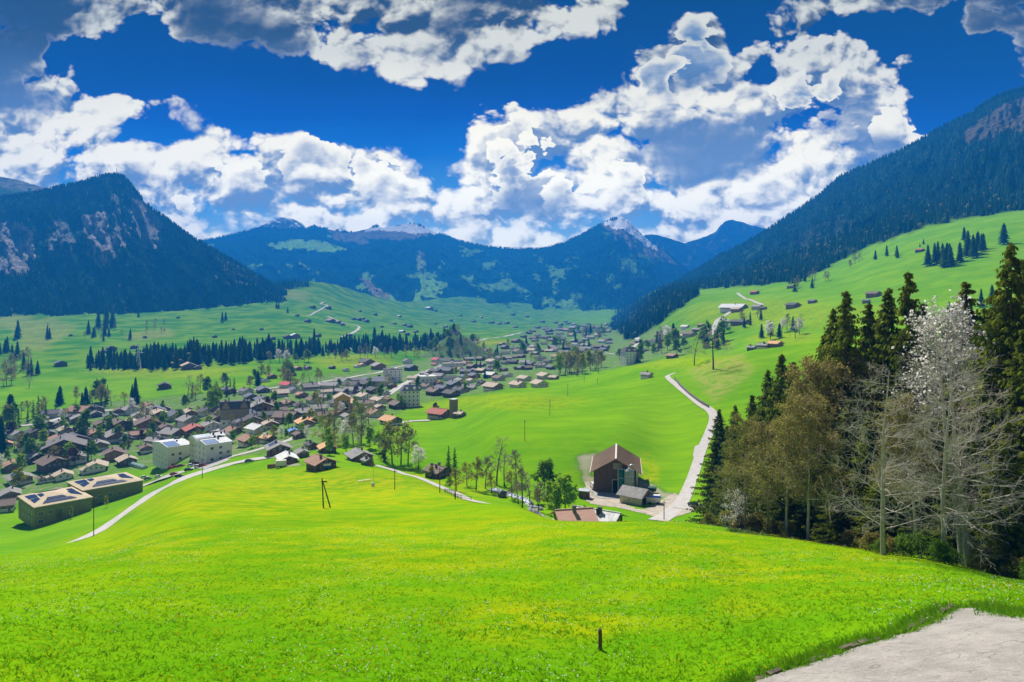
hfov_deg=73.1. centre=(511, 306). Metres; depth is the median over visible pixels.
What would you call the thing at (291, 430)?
house
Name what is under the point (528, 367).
house
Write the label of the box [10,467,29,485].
deciduous tree
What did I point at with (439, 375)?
house
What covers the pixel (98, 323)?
spruce tree
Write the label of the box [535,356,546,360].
house
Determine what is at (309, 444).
house
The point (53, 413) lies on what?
house
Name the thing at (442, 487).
road
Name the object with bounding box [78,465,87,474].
house
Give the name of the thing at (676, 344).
deciduous tree
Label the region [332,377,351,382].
house
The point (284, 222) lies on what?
mountain
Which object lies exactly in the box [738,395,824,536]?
deciduous tree
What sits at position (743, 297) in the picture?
road
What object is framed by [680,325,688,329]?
house
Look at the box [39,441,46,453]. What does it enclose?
deciduous tree
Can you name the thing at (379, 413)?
house
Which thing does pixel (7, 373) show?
deciduous tree
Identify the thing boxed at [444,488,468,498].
lane fence
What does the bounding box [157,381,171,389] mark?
chalet
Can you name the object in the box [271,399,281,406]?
house
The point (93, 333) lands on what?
spruce tree
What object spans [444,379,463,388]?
house
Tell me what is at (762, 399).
spruce tree
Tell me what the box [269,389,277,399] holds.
deciduous tree
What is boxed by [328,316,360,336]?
road
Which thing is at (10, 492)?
house
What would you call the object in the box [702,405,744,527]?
spruce tree
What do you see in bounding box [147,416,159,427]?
deciduous tree
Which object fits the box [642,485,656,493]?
farm trailer
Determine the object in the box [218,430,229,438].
house
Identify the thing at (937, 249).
spruce tree
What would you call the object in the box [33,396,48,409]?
deciduous tree
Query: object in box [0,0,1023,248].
sky
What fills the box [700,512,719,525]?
bush
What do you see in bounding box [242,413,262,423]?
house
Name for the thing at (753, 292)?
house
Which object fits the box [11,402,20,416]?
deciduous tree
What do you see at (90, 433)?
house
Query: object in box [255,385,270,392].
house
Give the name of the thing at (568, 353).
deciduous tree
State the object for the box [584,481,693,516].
yard
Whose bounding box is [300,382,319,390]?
house
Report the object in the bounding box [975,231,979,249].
spruce tree
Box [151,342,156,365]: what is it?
spruce tree
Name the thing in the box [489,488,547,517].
stream
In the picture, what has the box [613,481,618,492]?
doorway
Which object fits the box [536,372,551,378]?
house
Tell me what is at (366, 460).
house
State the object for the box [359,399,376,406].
house
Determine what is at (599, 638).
fence post
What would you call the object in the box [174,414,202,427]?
house
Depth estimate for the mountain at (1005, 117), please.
1948.00 m
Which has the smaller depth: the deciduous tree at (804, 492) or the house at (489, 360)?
the deciduous tree at (804, 492)
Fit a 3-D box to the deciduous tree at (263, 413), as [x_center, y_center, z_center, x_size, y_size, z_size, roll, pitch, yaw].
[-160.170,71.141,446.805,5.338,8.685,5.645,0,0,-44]
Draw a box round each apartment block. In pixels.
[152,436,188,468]
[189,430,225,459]
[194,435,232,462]
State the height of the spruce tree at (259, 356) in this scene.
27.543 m
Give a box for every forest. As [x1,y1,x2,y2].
[0,172,286,316]
[0,182,1023,338]
[86,330,459,369]
[201,222,546,307]
[532,217,690,311]
[677,84,1023,282]
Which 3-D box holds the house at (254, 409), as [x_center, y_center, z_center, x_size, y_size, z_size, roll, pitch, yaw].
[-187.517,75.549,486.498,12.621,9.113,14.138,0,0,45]
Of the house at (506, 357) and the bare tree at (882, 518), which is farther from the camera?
the house at (506, 357)
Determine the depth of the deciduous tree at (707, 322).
784.47 m
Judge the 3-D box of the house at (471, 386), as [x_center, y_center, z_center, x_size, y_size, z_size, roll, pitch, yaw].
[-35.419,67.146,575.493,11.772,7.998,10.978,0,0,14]
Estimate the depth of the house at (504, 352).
1019.17 m
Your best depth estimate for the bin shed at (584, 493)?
214.12 m
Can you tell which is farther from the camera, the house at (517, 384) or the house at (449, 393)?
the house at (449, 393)
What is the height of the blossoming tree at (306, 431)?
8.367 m
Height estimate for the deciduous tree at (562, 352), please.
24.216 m
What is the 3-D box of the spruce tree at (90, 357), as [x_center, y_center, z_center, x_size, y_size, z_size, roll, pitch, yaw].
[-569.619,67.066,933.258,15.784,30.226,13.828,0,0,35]
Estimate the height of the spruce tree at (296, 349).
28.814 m
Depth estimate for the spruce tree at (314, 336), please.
1159.67 m
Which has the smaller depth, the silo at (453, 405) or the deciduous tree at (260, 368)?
the silo at (453, 405)
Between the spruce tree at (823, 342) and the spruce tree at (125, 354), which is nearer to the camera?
the spruce tree at (823, 342)
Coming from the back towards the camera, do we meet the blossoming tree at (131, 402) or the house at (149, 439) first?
the blossoming tree at (131, 402)
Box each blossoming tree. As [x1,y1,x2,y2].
[0,454,6,468]
[127,397,135,407]
[143,405,153,415]
[274,349,282,362]
[282,350,289,358]
[302,425,310,436]
[337,401,346,411]
[337,417,354,436]
[372,346,378,357]
[411,445,426,469]
[664,325,670,334]
[719,317,731,329]
[721,488,759,528]
[763,320,776,339]
[780,318,787,330]
[792,318,803,333]
[883,289,996,431]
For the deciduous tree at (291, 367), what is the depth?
711.93 m
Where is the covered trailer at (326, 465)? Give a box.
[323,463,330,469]
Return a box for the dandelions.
[0,507,1023,681]
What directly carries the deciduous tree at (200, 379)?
on the meadow
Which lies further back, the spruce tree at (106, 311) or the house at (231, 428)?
the spruce tree at (106, 311)
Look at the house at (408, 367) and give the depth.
795.98 m
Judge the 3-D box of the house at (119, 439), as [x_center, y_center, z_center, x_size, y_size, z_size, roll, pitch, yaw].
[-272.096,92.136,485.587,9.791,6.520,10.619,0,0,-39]
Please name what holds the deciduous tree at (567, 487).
on the meadow
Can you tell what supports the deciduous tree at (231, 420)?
on the meadow
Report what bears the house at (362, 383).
on the meadow
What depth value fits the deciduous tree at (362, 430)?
343.00 m
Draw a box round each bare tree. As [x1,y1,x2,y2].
[19,401,24,417]
[179,375,192,392]
[311,389,335,414]
[328,408,341,435]
[353,415,369,442]
[362,405,375,423]
[374,426,395,462]
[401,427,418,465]
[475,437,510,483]
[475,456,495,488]
[490,450,518,485]
[509,449,522,479]
[510,480,524,503]
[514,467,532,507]
[520,473,542,501]
[532,481,546,510]
[557,356,570,375]
[566,355,574,373]
[571,353,581,372]
[573,357,582,374]
[589,353,596,370]
[594,355,602,372]
[656,336,666,352]
[681,334,702,364]
[691,325,736,369]
[781,314,791,324]
[788,320,801,337]
[805,362,980,555]
[836,367,1023,561]
[862,320,1023,576]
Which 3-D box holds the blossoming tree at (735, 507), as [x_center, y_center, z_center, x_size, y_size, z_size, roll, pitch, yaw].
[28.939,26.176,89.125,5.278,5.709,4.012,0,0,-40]
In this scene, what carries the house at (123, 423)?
on the meadow
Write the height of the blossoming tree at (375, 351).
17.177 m
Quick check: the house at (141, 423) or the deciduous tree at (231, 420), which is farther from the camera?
the house at (141, 423)
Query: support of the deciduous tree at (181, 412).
on the meadow
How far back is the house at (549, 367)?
751.96 m
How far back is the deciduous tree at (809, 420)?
76.44 m
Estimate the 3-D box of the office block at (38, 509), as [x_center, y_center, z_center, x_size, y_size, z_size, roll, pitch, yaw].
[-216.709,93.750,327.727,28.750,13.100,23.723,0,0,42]
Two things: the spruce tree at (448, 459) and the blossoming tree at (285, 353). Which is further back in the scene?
the blossoming tree at (285, 353)
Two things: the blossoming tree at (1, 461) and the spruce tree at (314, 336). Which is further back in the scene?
the spruce tree at (314, 336)
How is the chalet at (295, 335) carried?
on the meadow
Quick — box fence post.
[598,628,601,649]
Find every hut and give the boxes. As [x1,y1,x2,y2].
[639,370,652,378]
[915,248,924,252]
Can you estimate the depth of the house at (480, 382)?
602.27 m
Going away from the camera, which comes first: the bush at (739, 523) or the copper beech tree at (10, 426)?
the bush at (739, 523)
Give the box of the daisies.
[3,520,1021,681]
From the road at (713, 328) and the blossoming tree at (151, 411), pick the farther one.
the road at (713, 328)
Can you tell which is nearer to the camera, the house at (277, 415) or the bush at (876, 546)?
the bush at (876, 546)
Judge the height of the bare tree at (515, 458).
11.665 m
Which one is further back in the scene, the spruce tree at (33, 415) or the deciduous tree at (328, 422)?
the spruce tree at (33, 415)
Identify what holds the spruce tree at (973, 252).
on the meadow
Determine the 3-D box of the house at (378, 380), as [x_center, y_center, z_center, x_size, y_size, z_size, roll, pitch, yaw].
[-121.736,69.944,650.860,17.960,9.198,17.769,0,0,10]
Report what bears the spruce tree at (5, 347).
on the meadow
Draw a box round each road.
[17,409,112,426]
[68,456,274,542]
[143,437,293,485]
[146,428,223,437]
[237,365,403,391]
[306,302,327,315]
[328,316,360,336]
[365,369,428,406]
[375,465,490,503]
[397,419,430,424]
[475,332,522,342]
[607,337,639,353]
[649,373,716,520]
[674,503,699,508]
[711,311,730,334]
[736,293,762,304]
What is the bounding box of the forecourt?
[194,458,229,468]
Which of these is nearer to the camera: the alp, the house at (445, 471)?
the house at (445, 471)
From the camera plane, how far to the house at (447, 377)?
683.29 m
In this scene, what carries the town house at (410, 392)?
on the meadow
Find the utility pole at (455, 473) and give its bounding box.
[453,471,457,499]
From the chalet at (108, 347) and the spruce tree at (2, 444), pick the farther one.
the chalet at (108, 347)
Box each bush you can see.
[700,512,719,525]
[713,510,734,528]
[727,511,748,529]
[742,510,769,531]
[766,519,783,534]
[778,520,796,537]
[835,528,860,546]
[854,528,879,551]
[867,540,888,554]
[877,533,906,555]
[892,532,916,556]
[893,529,940,560]
[919,537,957,564]
[938,547,969,565]
[963,553,988,570]
[1000,554,1023,578]
[1013,556,1023,578]
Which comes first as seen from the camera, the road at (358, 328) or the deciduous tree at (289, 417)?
the deciduous tree at (289, 417)
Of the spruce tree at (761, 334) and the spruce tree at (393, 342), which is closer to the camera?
the spruce tree at (761, 334)
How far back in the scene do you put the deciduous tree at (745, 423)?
88.36 m
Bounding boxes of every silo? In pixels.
[449,398,457,417]
[618,468,624,488]
[624,464,636,486]
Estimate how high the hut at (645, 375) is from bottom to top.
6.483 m
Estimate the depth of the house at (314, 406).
470.70 m
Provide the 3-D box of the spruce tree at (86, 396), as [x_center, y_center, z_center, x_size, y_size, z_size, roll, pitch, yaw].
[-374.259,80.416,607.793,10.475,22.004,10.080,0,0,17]
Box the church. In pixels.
[449,327,457,333]
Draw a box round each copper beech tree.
[6,421,16,433]
[65,447,81,464]
[70,424,79,432]
[136,429,146,440]
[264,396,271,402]
[351,386,359,392]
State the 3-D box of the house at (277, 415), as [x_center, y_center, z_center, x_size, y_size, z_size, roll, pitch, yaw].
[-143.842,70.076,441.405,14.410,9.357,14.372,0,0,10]
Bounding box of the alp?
[0,177,43,197]
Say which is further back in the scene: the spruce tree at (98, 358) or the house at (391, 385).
the spruce tree at (98, 358)
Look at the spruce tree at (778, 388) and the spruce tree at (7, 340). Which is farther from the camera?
the spruce tree at (7, 340)
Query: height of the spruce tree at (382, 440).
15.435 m
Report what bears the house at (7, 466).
on the meadow
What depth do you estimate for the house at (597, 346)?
1120.99 m
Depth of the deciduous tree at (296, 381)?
602.38 m
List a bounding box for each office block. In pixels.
[17,486,92,527]
[66,472,143,506]
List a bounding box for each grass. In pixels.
[705,595,1023,681]
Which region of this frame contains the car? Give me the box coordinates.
[687,502,698,508]
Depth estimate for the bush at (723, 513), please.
92.25 m
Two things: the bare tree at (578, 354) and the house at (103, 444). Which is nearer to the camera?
the house at (103, 444)
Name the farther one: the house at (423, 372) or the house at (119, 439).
the house at (423, 372)
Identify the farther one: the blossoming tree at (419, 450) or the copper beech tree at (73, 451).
the copper beech tree at (73, 451)
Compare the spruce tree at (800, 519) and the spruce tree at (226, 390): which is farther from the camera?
the spruce tree at (226, 390)
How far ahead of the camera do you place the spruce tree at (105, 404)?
623.45 m
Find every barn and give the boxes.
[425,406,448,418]
[589,444,642,492]
[717,303,747,312]
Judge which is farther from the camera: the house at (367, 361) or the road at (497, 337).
the road at (497, 337)
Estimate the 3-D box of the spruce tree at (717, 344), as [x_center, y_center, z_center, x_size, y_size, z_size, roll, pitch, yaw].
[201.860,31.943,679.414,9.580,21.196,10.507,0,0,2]
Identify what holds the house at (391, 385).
on the meadow
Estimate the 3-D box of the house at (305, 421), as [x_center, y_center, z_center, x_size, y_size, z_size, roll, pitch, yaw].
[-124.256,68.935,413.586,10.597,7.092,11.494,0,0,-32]
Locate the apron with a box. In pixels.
[593,489,619,498]
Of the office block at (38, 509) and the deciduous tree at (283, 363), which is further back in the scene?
the deciduous tree at (283, 363)
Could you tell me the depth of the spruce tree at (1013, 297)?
78.26 m
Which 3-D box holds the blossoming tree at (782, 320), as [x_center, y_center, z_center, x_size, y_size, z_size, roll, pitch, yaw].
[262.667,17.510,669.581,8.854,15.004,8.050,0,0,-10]
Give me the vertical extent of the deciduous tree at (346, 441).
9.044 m
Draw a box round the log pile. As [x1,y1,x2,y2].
[267,464,276,468]
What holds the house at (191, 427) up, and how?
on the meadow
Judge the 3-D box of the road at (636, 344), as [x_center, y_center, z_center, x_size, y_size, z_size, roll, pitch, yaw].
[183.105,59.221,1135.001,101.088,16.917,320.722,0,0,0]
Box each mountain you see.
[0,176,285,315]
[203,223,547,306]
[251,217,305,229]
[532,217,686,310]
[644,234,717,270]
[683,89,1023,281]
[687,220,765,253]
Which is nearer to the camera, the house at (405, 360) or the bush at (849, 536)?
the bush at (849, 536)
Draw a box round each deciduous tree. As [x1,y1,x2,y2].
[0,362,7,373]
[0,366,11,384]
[0,403,14,421]
[1,404,17,420]
[3,449,10,460]
[4,367,15,383]
[6,352,15,366]
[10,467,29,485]
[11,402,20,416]
[11,452,27,467]
[16,349,30,360]
[19,432,29,447]
[21,436,40,453]
[22,362,34,375]
[23,400,35,415]
[30,416,38,427]
[32,417,48,429]
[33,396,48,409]
[34,403,44,414]
[38,427,47,442]
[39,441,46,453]
[48,446,59,456]
[57,509,62,518]
[59,416,66,424]
[60,408,68,419]
[62,440,74,457]
[72,386,80,402]
[73,404,80,410]
[74,408,92,434]
[82,440,99,460]
[88,390,95,403]
[90,377,108,396]
[90,379,110,402]
[93,424,104,438]
[94,385,108,400]
[96,383,108,405]
[104,414,112,429]
[112,425,124,432]
[115,391,129,401]
[121,433,127,441]
[126,416,132,426]
[135,402,145,416]
[141,407,150,417]
[143,428,152,436]
[146,422,156,432]
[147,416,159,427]
[158,413,168,423]
[160,410,169,419]
[175,408,184,416]
[180,394,190,408]
[191,385,198,398]
[195,373,203,388]
[202,376,212,393]
[203,414,214,420]
[205,385,219,408]
[213,384,224,404]
[221,372,230,382]
[228,414,236,424]
[229,429,235,442]
[247,434,256,444]
[251,368,260,380]
[258,363,266,375]
[261,411,266,420]
[264,365,270,378]
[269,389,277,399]
[269,426,276,434]
[273,401,282,410]
[277,358,290,372]
[279,366,287,378]
[282,361,295,375]
[282,368,292,380]
[283,412,294,427]
[289,377,302,387]
[302,349,314,360]
[305,408,316,417]
[310,391,318,401]
[312,410,338,437]
[314,368,320,381]
[323,426,333,440]
[324,432,333,454]
[332,431,339,445]
[341,434,350,451]
[346,411,361,442]
[352,395,358,405]
[353,402,372,422]
[354,424,364,442]
[364,425,375,447]
[370,430,382,450]
[376,383,383,395]
[378,419,403,463]
[382,420,421,464]
[384,374,390,387]
[398,395,403,404]
[415,376,420,384]
[427,466,434,476]
[444,329,452,338]
[444,476,453,488]
[449,468,464,490]
[460,461,473,485]
[463,454,486,489]
[484,472,497,493]
[493,360,501,371]
[503,470,519,498]
[519,341,526,349]
[530,458,560,490]
[530,487,544,503]
[535,343,541,351]
[539,479,557,501]
[546,482,561,515]
[550,471,578,508]
[551,335,557,344]
[551,350,565,373]
[554,353,563,374]
[555,336,562,344]
[564,350,575,373]
[569,351,580,367]
[573,351,589,370]
[586,349,593,369]
[597,350,605,364]
[637,343,645,360]
[644,339,651,349]
[651,342,655,353]
[663,333,670,350]
[670,327,681,341]
[672,338,681,352]
[681,337,688,345]
[698,325,710,342]
[700,320,712,333]
[707,411,772,529]
[716,320,726,338]
[720,316,730,330]
[732,418,811,533]
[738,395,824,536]
[758,390,857,540]
[782,351,882,474]
[782,353,855,542]
[793,280,801,291]
[824,364,894,453]
[862,391,963,554]
[941,383,1007,470]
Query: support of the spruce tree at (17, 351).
on the meadow
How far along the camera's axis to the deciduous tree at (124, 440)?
476.93 m
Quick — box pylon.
[135,343,142,369]
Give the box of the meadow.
[0,199,1023,681]
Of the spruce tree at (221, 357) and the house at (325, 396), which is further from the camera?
the spruce tree at (221, 357)
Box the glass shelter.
[128,461,147,468]
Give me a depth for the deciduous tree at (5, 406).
543.41 m
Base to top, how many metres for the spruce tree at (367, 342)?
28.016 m
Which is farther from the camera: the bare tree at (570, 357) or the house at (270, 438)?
the bare tree at (570, 357)
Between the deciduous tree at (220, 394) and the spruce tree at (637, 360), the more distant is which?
the spruce tree at (637, 360)
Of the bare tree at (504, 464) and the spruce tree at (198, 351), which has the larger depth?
the spruce tree at (198, 351)
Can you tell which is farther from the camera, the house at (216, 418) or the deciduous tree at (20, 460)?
the house at (216, 418)
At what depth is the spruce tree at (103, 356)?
953.88 m
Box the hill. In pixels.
[420,333,486,357]
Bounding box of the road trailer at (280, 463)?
[275,459,287,467]
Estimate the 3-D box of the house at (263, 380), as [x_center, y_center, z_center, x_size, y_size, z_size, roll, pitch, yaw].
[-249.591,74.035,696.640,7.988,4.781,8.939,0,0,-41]
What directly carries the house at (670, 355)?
on the meadow
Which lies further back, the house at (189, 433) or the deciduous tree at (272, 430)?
the house at (189, 433)
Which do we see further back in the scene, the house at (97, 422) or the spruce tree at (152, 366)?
the spruce tree at (152, 366)
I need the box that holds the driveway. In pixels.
[756,607,1023,681]
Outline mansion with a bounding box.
[220,396,249,427]
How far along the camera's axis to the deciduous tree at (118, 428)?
486.32 m
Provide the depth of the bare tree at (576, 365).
643.93 m
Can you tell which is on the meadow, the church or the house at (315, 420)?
the house at (315, 420)
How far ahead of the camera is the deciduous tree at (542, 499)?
206.27 m
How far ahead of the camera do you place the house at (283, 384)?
640.57 m
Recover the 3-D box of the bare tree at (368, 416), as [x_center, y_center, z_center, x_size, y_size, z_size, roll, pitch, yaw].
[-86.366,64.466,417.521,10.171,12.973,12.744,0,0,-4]
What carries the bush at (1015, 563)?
on the meadow
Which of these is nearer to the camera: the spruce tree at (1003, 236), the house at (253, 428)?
the house at (253, 428)
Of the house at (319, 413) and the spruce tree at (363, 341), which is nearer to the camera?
the house at (319, 413)
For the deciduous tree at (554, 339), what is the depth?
1144.52 m
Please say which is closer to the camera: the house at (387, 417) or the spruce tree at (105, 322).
the house at (387, 417)
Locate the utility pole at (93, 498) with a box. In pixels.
[91,496,95,535]
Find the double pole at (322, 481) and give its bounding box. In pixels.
[321,478,330,507]
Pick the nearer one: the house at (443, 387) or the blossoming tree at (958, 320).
the blossoming tree at (958, 320)
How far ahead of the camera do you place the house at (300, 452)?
301.45 m
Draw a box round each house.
[0,485,21,498]
[0,497,17,511]
[2,459,21,471]
[4,471,35,485]
[6,428,23,439]
[6,439,13,446]
[15,442,24,450]
[23,427,40,437]
[25,451,44,462]
[33,454,72,472]
[36,475,46,483]
[40,433,86,457]
[41,408,64,417]
[44,419,53,428]
[45,473,55,482]
[46,429,56,435]
[46,433,58,440]
[52,468,74,481]
[53,419,67,427]
[55,425,72,434]
[66,405,93,414]
[66,413,73,420]
[67,451,89,465]
[68,431,91,442]
[69,413,80,423]
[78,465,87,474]
[84,458,108,473]
[85,428,102,439]
[90,410,103,417]
[92,404,105,412]
[92,419,104,427]
[95,438,110,450]
[101,428,128,442]
[101,446,126,460]
[102,412,118,419]
[103,418,131,429]
[111,407,124,414]
[114,453,139,466]
[116,435,132,442]
[122,405,140,414]
[128,429,145,438]
[131,411,143,418]
[133,415,163,429]
[137,443,152,453]
[143,436,163,444]
[144,404,166,411]
[149,408,167,417]
[157,422,174,430]
[157,426,183,439]
[164,409,179,420]
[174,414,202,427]
[181,423,203,437]
[183,408,197,415]
[185,431,197,437]
[196,406,210,416]
[199,419,219,431]
[203,413,220,421]
[209,405,220,415]
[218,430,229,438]
[221,386,236,393]
[223,425,242,433]
[232,418,244,427]
[236,386,253,394]
[236,432,259,446]
[242,392,257,400]
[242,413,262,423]
[244,422,270,434]
[249,408,256,414]
[250,399,273,410]
[252,394,265,401]
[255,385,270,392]
[256,409,275,420]
[259,432,278,442]
[260,378,268,382]
[261,418,278,428]
[264,439,293,456]
[267,373,276,378]
[269,406,288,410]
[270,387,289,396]
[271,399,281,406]
[271,409,302,422]
[275,450,299,464]
[278,381,297,387]
[280,399,295,406]
[288,426,298,435]
[289,386,301,393]
[291,406,315,416]
[291,429,304,438]
[292,400,307,407]
[293,446,310,457]
[294,366,302,370]
[294,390,307,397]
[294,416,313,427]
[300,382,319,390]
[302,453,338,470]
[303,439,317,449]
[304,396,321,403]
[307,415,317,423]
[308,403,329,410]
[315,410,332,418]
[316,441,337,452]
[318,394,331,399]
[319,388,333,393]
[320,382,340,388]
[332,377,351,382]
[332,392,350,411]
[334,387,347,393]
[339,411,348,419]
[341,381,359,386]
[343,385,364,393]
[344,447,374,461]
[350,377,360,380]
[355,391,373,399]
[357,358,375,365]
[358,380,374,387]
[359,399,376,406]
[359,455,373,466]
[361,376,372,381]
[364,385,376,393]
[365,407,385,417]
[369,395,386,403]
[370,362,387,369]
[371,376,394,385]
[374,402,386,409]
[377,413,404,425]
[382,390,390,395]
[387,399,406,408]
[388,383,396,387]
[399,382,420,406]
[401,358,412,363]
[403,364,417,370]
[406,376,416,379]
[418,382,433,388]
[419,371,430,374]
[422,462,452,478]
[424,386,443,395]
[427,368,441,372]
[430,357,439,362]
[430,373,445,378]
[434,383,451,389]
[438,358,453,362]
[439,367,453,373]
[441,375,457,380]
[441,388,460,397]
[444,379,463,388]
[452,385,467,393]
[459,369,472,373]
[462,357,474,360]
[462,383,477,390]
[465,363,477,368]
[466,378,475,382]
[467,372,479,378]
[475,356,484,360]
[475,368,487,372]
[477,379,485,384]
[481,381,504,390]
[482,371,497,377]
[485,358,497,363]
[491,375,505,380]
[499,345,509,348]
[499,367,507,370]
[500,351,510,354]
[502,356,511,359]
[502,372,513,376]
[506,359,518,363]
[508,380,527,387]
[510,338,521,342]
[511,349,522,353]
[516,375,531,380]
[519,360,529,364]
[521,365,533,369]
[526,348,535,351]
[529,378,550,387]
[534,362,547,367]
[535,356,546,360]
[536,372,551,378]
[542,359,552,362]
[545,365,555,369]
[548,375,558,379]
[549,505,598,521]
[576,506,627,521]
[586,335,594,338]
[592,344,602,348]
[620,345,638,365]
[665,353,679,358]
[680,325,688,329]
[681,331,697,337]
[729,319,751,325]
[730,307,743,312]
[746,344,756,350]
[750,291,759,294]
[750,305,763,309]
[756,341,767,349]
[767,339,784,347]
[785,302,801,308]
[807,299,816,303]
[861,299,870,303]
[864,291,882,297]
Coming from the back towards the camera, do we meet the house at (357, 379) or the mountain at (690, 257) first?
the mountain at (690, 257)
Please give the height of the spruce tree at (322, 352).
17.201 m
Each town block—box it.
[383,367,402,382]
[417,373,436,384]
[442,361,462,367]
[582,325,589,332]
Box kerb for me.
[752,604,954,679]
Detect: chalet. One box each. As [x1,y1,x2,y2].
[53,360,67,366]
[105,346,116,350]
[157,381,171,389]
[180,362,195,369]
[194,365,201,369]
[282,335,292,338]
[291,333,299,338]
[326,319,334,322]
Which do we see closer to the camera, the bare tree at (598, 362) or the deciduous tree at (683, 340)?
the bare tree at (598, 362)
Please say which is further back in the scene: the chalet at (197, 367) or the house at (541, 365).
the chalet at (197, 367)
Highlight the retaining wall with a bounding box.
[674,377,708,407]
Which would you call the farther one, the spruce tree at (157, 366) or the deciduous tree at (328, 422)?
the spruce tree at (157, 366)
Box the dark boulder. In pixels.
[497,490,506,497]
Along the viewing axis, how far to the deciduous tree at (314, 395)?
510.28 m
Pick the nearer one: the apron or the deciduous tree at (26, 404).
the apron
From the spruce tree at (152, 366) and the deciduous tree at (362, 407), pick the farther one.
the spruce tree at (152, 366)
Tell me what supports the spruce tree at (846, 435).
on the meadow
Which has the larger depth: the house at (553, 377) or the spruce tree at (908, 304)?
the house at (553, 377)
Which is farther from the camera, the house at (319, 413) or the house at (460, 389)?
the house at (460, 389)
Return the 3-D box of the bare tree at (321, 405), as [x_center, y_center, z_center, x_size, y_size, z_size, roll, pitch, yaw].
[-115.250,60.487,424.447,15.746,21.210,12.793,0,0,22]
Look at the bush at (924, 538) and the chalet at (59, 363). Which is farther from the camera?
the chalet at (59, 363)
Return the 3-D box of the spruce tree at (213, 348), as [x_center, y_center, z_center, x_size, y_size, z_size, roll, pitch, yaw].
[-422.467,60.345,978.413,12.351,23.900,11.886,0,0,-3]
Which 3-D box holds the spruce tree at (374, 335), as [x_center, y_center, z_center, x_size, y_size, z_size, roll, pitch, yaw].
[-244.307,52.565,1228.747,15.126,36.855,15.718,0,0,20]
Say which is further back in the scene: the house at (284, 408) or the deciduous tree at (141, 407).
the deciduous tree at (141, 407)
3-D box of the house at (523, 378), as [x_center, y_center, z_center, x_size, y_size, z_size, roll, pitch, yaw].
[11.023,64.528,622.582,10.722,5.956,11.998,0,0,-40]
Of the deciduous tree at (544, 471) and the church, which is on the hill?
the church
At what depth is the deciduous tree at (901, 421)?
65.35 m
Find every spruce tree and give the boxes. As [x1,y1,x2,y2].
[0,416,12,450]
[0,417,9,449]
[1,339,8,352]
[6,336,10,351]
[6,394,12,406]
[9,344,14,357]
[9,394,15,404]
[12,326,20,338]
[14,320,21,336]
[14,341,21,356]
[15,346,20,359]
[17,408,21,427]
[20,352,26,369]
[31,400,35,417]
[34,360,40,374]
[47,327,52,338]
[54,386,65,404]
[80,387,91,404]
[86,346,94,365]
[89,327,95,337]
[94,310,101,328]
[96,350,101,365]
[100,347,106,363]
[101,303,110,323]
[102,315,109,328]
[102,324,106,335]
[102,391,108,405]
[107,346,112,361]
[108,311,115,327]
[110,347,116,362]
[120,349,128,368]
[128,355,132,368]
[129,387,134,399]
[133,357,136,368]
[133,377,141,398]
[135,392,140,403]
[146,348,150,367]
[148,355,154,370]
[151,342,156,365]
[155,358,159,369]
[162,358,168,369]
[171,349,180,368]
[182,345,187,361]
[190,344,197,364]
[195,339,203,364]
[206,345,213,364]
[211,342,216,357]
[216,339,226,363]
[223,378,229,395]
[224,342,228,361]
[227,343,231,363]
[229,345,236,363]
[232,378,236,393]
[236,346,241,361]
[238,343,248,362]
[253,371,261,386]
[255,343,264,360]
[276,338,281,354]
[290,338,300,357]
[298,337,303,357]
[307,336,310,350]
[311,328,315,342]
[311,340,317,353]
[316,336,321,352]
[320,346,325,355]
[340,339,347,355]
[360,334,366,350]
[365,335,369,350]
[370,326,376,344]
[377,430,388,460]
[387,333,391,349]
[390,335,396,351]
[423,332,428,349]
[427,328,432,345]
[444,445,451,467]
[451,448,457,468]
[636,349,640,362]
[685,409,728,524]
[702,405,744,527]
[703,328,710,347]
[712,395,758,526]
[713,329,721,349]
[716,452,754,530]
[720,330,725,344]
[733,354,788,515]
[738,370,779,512]
[742,443,774,532]
[748,361,801,526]
[758,323,764,337]
[758,463,805,538]
[764,430,826,542]
[773,308,839,539]
[776,323,782,337]
[778,334,827,460]
[778,426,832,542]
[790,317,794,329]
[795,291,876,542]
[802,400,867,545]
[810,452,862,546]
[841,288,905,409]
[845,410,885,542]
[848,448,911,547]
[851,303,885,366]
[854,390,919,546]
[860,272,944,450]
[877,406,948,553]
[902,380,968,533]
[912,282,987,419]
[916,242,1023,538]
[918,303,949,401]
[922,245,934,265]
[923,441,986,560]
[928,360,1007,570]
[931,242,938,263]
[936,241,940,260]
[937,243,944,259]
[938,248,943,265]
[938,329,948,381]
[939,248,948,266]
[944,245,955,266]
[945,329,1023,543]
[954,242,964,261]
[957,422,1023,577]
[958,287,1002,389]
[961,227,965,239]
[962,231,970,248]
[963,238,969,256]
[965,259,1023,430]
[968,234,977,253]
[968,237,977,257]
[973,299,1023,496]
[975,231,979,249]
[975,308,986,347]
[976,289,985,306]
[978,233,985,251]
[979,371,1023,569]
[983,233,987,248]
[985,285,993,304]
[997,223,1010,244]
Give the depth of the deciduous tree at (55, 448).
439.74 m
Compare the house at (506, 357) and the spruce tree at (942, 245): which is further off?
the house at (506, 357)
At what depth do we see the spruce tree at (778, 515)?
97.39 m
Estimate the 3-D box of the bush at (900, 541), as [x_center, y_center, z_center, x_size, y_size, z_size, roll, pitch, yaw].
[34.494,20.985,60.676,3.179,2.408,2.717,0,0,-45]
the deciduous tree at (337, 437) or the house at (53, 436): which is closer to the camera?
the deciduous tree at (337, 437)
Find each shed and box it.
[452,409,465,418]
[579,488,590,498]
[616,485,654,505]
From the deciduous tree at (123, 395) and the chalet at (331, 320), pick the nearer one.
the deciduous tree at (123, 395)
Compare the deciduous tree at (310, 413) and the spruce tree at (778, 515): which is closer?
the spruce tree at (778, 515)

